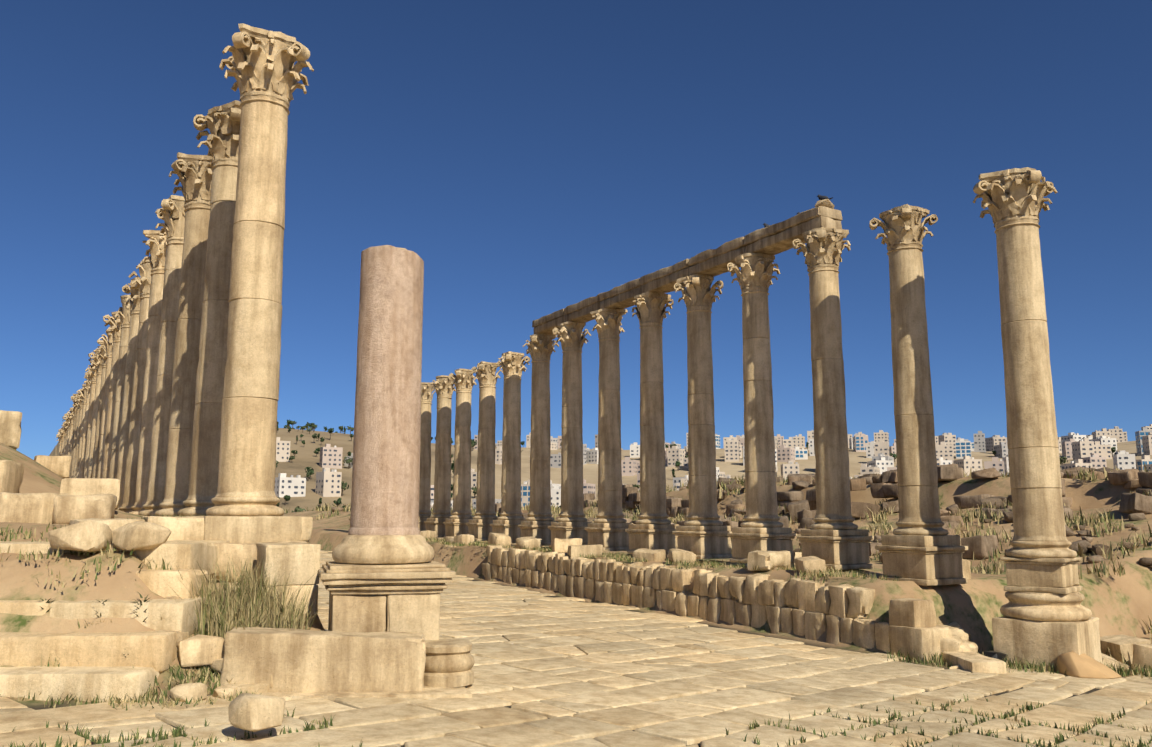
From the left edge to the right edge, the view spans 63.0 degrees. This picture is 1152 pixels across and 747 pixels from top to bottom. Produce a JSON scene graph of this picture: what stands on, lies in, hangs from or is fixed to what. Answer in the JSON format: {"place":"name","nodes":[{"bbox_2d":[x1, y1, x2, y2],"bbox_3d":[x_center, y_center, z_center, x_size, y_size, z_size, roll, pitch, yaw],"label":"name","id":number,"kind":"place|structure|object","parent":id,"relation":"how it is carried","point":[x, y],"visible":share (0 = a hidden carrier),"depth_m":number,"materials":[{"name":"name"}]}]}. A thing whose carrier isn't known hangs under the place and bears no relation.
{"place":"outdoors","nodes":[
{"label":"outdoors","id":0,"kind":"place"},
{"bbox_2d":[0,428,1151,746],"bbox_3d":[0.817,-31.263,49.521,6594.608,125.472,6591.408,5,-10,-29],"label":"ground","id":1,"kind":"structure","parent":0,"point":[1116,604],"depth_m":22.14,"materials":[{"name":"soil"}]},
{"bbox_2d":[0,540,229,702],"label":"steps","id":2,"kind":"structure","parent":1,"relation":"on","point":[103,668],"depth_m":11.18,"materials":[{"name":"stone"}]},
{"bbox_2d":[141,515,301,543],"bbox_3d":[-28.320,9.569,54.053,1.682,2.645,92.947,5,-10,-30],"label":"stylobate","id":3,"kind":"object","parent":1,"relation":"on","point":[258,529],"visible":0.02,"depth_m":14.52,"materials":[{"name":"stone"}]},
{"bbox_2d":[56,432,61,455],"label":"column","id":4,"kind":"structure","parent":3,"relation":"on","point":[59,439],"depth_m":90.70,"materials":[{"name":"stone"}]},
{"bbox_2d":[57,427,63,455],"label":"column","id":5,"kind":"structure","parent":3,"relation":"on","point":[61,435],"depth_m":85.19,"materials":[{"name":"stone"}]},
{"bbox_2d":[61,425,65,455],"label":"column","id":6,"kind":"structure","parent":3,"relation":"on","point":[64,431],"depth_m":82.52,"materials":[{"name":"stone"}]},
{"bbox_2d":[61,421,66,455],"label":"column","id":7,"kind":"structure","parent":3,"relation":"on","point":[65,428],"depth_m":79.64,"materials":[{"name":"stone"}]},
{"bbox_2d":[62,414,69,455],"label":"column","id":8,"kind":"structure","parent":3,"relation":"on","point":[67,422],"depth_m":74.05,"materials":[{"name":"stone"}]},
{"bbox_2d":[65,408,72,455],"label":"column","id":9,"kind":"structure","parent":3,"relation":"on","point":[70,418],"depth_m":71.31,"materials":[{"name":"stone"}]},
{"bbox_2d":[69,407,74,455],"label":"column","id":10,"kind":"structure","parent":3,"relation":"on","point":[72,413],"depth_m":68.67,"materials":[{"name":"stone"}]},
{"bbox_2d":[69,400,75,477],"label":"column","id":11,"kind":"structure","parent":3,"relation":"on","point":[74,409],"depth_m":65.66,"materials":[{"name":"stone"}]},
{"bbox_2d":[70,394,79,477],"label":"column","id":12,"kind":"structure","parent":3,"relation":"on","point":[74,398],"depth_m":62.77,"materials":[{"name":"stone"}]},
{"bbox_2d":[73,389,83,477],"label":"column","id":13,"kind":"structure","parent":3,"relation":"on","point":[79,400],"depth_m":60.05,"materials":[{"name":"stone"}]},
{"bbox_2d":[76,384,86,477],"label":"column","id":14,"kind":"structure","parent":3,"relation":"on","point":[83,394],"depth_m":57.31,"materials":[{"name":"stone"}]},
{"bbox_2d":[79,375,89,477],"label":"column","id":15,"kind":"structure","parent":3,"relation":"on","point":[87,387],"depth_m":54.51,"materials":[{"name":"stone"}]},
{"bbox_2d":[82,370,90,477],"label":"column","id":16,"kind":"structure","parent":3,"relation":"on","point":[89,378],"depth_m":51.70,"materials":[{"name":"stone"}]},
{"bbox_2d":[84,360,95,477],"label":"column","id":17,"kind":"structure","parent":3,"relation":"on","point":[92,372],"depth_m":48.92,"materials":[{"name":"stone"}]},
{"bbox_2d":[88,350,101,477],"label":"column","id":18,"kind":"structure","parent":3,"relation":"on","point":[97,363],"depth_m":46.12,"materials":[{"name":"stone"}]},
{"bbox_2d":[92,340,106,477],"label":"column","id":19,"kind":"structure","parent":3,"relation":"on","point":[102,354],"depth_m":43.33,"materials":[{"name":"stone"}]},
{"bbox_2d":[97,329,112,477],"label":"column","id":20,"kind":"structure","parent":3,"relation":"on","point":[108,341],"depth_m":40.60,"materials":[{"name":"stone"}]},
{"bbox_2d":[102,311,120,477],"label":"column","id":21,"kind":"structure","parent":3,"relation":"on","point":[113,322],"depth_m":37.78,"materials":[{"name":"stone"}]},
{"bbox_2d":[109,295,132,478],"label":"column","id":22,"kind":"structure","parent":3,"relation":"on","point":[123,312],"depth_m":35.04,"materials":[{"name":"stone"}]},
{"bbox_2d":[116,277,140,509],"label":"column","id":23,"kind":"structure","parent":3,"relation":"on","point":[133,290],"depth_m":32.15,"materials":[{"name":"stone"}]},
{"bbox_2d":[119,260,151,512],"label":"column","id":24,"kind":"structure","parent":3,"relation":"on","point":[144,281],"depth_m":29.32,"materials":[{"name":"stone"}]},
{"bbox_2d":[129,230,166,514],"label":"column","id":25,"kind":"structure","parent":3,"relation":"on","point":[156,242],"depth_m":26.60,"materials":[{"name":"stone"}]},
{"bbox_2d":[139,195,184,515],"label":"column","id":26,"kind":"structure","parent":3,"relation":"on","point":[171,213],"depth_m":23.76,"materials":[{"name":"stone"}]},
{"bbox_2d":[155,152,212,516],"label":"column","id":27,"kind":"structure","parent":3,"relation":"on","point":[193,173],"depth_m":21.02,"materials":[{"name":"stone"}]},
{"bbox_2d":[178,100,240,515],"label":"column","id":28,"kind":"structure","parent":3,"relation":"on","point":[222,124],"depth_m":18.23,"materials":[{"name":"stone"}]},
{"bbox_2d":[205,23,313,515],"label":"column","id":29,"kind":"structure","parent":3,"relation":"on","point":[264,71],"depth_m":15.47,"materials":[{"name":"stone"}]},
{"bbox_2d":[0,410,471,731],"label":"fallen blocks","id":30,"kind":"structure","parent":1,"relation":"on","point":[297,664],"depth_m":11.89,"materials":[{"name":"stone"}]},
{"bbox_2d":[424,639,474,687],"bbox_3d":[-1.739,3.858,12.557,0.775,0.530,0.773,5,-10,-29],"label":"column base fragment","id":31,"kind":"object","parent":30,"relation":"on","point":[449,663],"depth_m":12.26,"materials":[{"name":"stone"}]},
{"bbox_2d":[318,561,455,640],"bbox_3d":[-2.744,3.510,13.286,1.785,1.649,1.788,3,-9,-16],"label":"pedestal","id":32,"kind":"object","parent":1,"relation":"on","point":[384,598],"depth_m":12.64,"materials":[{"name":"stone"}]},
{"bbox_2d":[332,245,433,564],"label":"broken column","id":33,"kind":"structure","parent":32,"relation":"on","point":[384,529],"depth_m":13.36,"materials":[{"name":"stone"}]},
{"bbox_2d":[418,382,435,531],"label":"column","id":34,"kind":"structure","parent":1,"relation":"on","point":[427,388],"depth_m":46.59,"materials":[{"name":"stone"}]},
{"bbox_2d":[424,375,455,537],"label":"column","id":35,"kind":"structure","parent":1,"relation":"on","point":[444,388],"depth_m":44.37,"materials":[{"name":"stone"}]},
{"bbox_2d":[443,368,477,538],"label":"column","id":36,"kind":"structure","parent":1,"relation":"on","point":[463,382],"depth_m":42.13,"materials":[{"name":"stone"}]},
{"bbox_2d":[466,361,502,540],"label":"column","id":37,"kind":"structure","parent":1,"relation":"on","point":[479,523],"depth_m":39.94,"materials":[{"name":"stone"}]},
{"bbox_2d":[490,351,530,542],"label":"column","id":38,"kind":"structure","parent":1,"relation":"on","point":[510,518],"depth_m":37.75,"materials":[{"name":"stone"}]},
{"bbox_2d":[518,333,558,545],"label":"column","id":39,"kind":"structure","parent":1,"relation":"on","point":[539,519],"depth_m":35.56,"materials":[{"name":"stone"}]},
{"bbox_2d":[548,321,592,547],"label":"column","id":40,"kind":"structure","parent":1,"relation":"on","point":[571,522],"depth_m":33.34,"materials":[{"name":"stone"}]},
{"bbox_2d":[0,550,1151,746],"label":"street paving","id":41,"kind":"structure","parent":1,"relation":"on","point":[577,673],"depth_m":12.41,"materials":[{"name":"stone"}]},
{"bbox_2d":[983,651,1006,660],"bbox_3d":[7.592,5.167,17.083,0.522,0.212,0.310,5,-10,-29],"label":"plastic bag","id":42,"kind":"object","parent":41,"relation":"on","point":[996,655],"visible":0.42,"depth_m":17.02,"materials":[{"name":"black"}]},
{"bbox_2d":[1056,651,1120,678],"bbox_3d":[8.950,5.042,16.401,0.996,0.434,0.774,0,-9,-2],"label":"stone","id":43,"kind":"object","parent":41,"relation":"on","point":[1074,664],"visible":0.85,"depth_m":16.19,"materials":[{"name":"beige stone"}]},
{"bbox_2d":[0,464,1151,746],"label":"grass tufts","id":44,"kind":"object","parent":1,"relation":"on","point":[252,604],"visible":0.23,"depth_m":12.65,"materials":[{"name":"green plant"}]},
{"bbox_2d":[585,308,632,551],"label":"column","id":45,"kind":"structure","parent":1,"relation":"on","point":[607,527],"depth_m":31.10,"materials":[{"name":"stone"}]},
{"bbox_2d":[625,291,678,554],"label":"column","id":46,"kind":"structure","parent":1,"relation":"on","point":[653,528],"depth_m":28.92,"materials":[{"name":"stone"}]},
{"bbox_2d":[532,199,842,333],"bbox_3d":[2.446,-2.878,29.769,0.813,0.778,15.647,5,-10,-29],"label":"architrave","id":47,"kind":"object","parent":46,"relation":"on","point":[776,238],"visible":0.79,"depth_m":26.88,"materials":[{"name":"stone"}]},
{"bbox_2d":[817,195,832,199],"bbox_3d":[6.165,-4.350,23.294,0.410,0.215,0.140,-4,-10,24],"label":"pigeon","id":48,"kind":"object","parent":47,"relation":"on","point":[820,197],"visible":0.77,"depth_m":23.26,"materials":[{"name":"grey"}]},
{"bbox_2d":[276,420,1116,512],"bbox_3d":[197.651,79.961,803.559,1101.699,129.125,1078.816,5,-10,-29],"label":"trees","id":49,"kind":"object","parent":1,"relation":"on","point":[311,426],"visible":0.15,"depth_m":720.17,"materials":[{"name":"green plant"}]},
{"bbox_2d":[672,274,731,558],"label":"column","id":50,"kind":"structure","parent":1,"relation":"on","point":[702,533],"depth_m":26.69,"materials":[{"name":"stone"}]},
{"bbox_2d":[274,424,1151,509],"bbox_3d":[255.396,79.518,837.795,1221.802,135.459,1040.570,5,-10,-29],"label":"city buildings","id":51,"kind":"structure","parent":1,"relation":"on","point":[1094,449],"depth_m":707.83,"materials":[{"name":"white paint"}]},
{"bbox_2d":[331,464,1151,568],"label":"rubble","id":52,"kind":"object","parent":1,"relation":"on","point":[1137,505],"visible":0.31,"depth_m":36.96,"materials":[{"name":"beige stone"}]},
{"bbox_2d":[727,253,796,562],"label":"column","id":53,"kind":"structure","parent":1,"relation":"on","point":[760,529],"depth_m":24.50,"materials":[{"name":"stone"}]},
{"bbox_2d":[420,530,1151,672],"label":"retaining wall","id":54,"kind":"structure","parent":1,"relation":"on","point":[911,627],"depth_m":21.71,"materials":[{"name":"stone"}]},
{"bbox_2d":[793,227,873,569],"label":"column","id":55,"kind":"structure","parent":1,"relation":"on","point":[835,536],"depth_m":22.28,"materials":[{"name":"stone"}]},
{"bbox_2d":[869,204,967,585],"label":"column","id":56,"kind":"structure","parent":1,"relation":"on","point":[920,547],"depth_m":20.04,"materials":[{"name":"stone"}]},
{"bbox_2d":[992,591,1102,671],"bbox_3d":[8.723,4.767,17.424,1.534,1.440,1.534,-8,-12,42],"label":"pedestal","id":57,"kind":"object","parent":1,"relation":"on","point":[1034,626],"visible":0.88,"depth_m":16.92,"materials":[{"name":"stone"}]},
{"bbox_2d":[973,167,1082,593],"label":"column","id":58,"kind":"structure","parent":57,"relation":"on","point":[1041,557],"depth_m":17.80,"materials":[{"name":"stone"}]},
{"bbox_2d":[0,0,1151,459],"label":"sky","id":59,"kind":"structure","parent":0,"point":[538,159],"materials":[{"name":"blue"}]}
]}

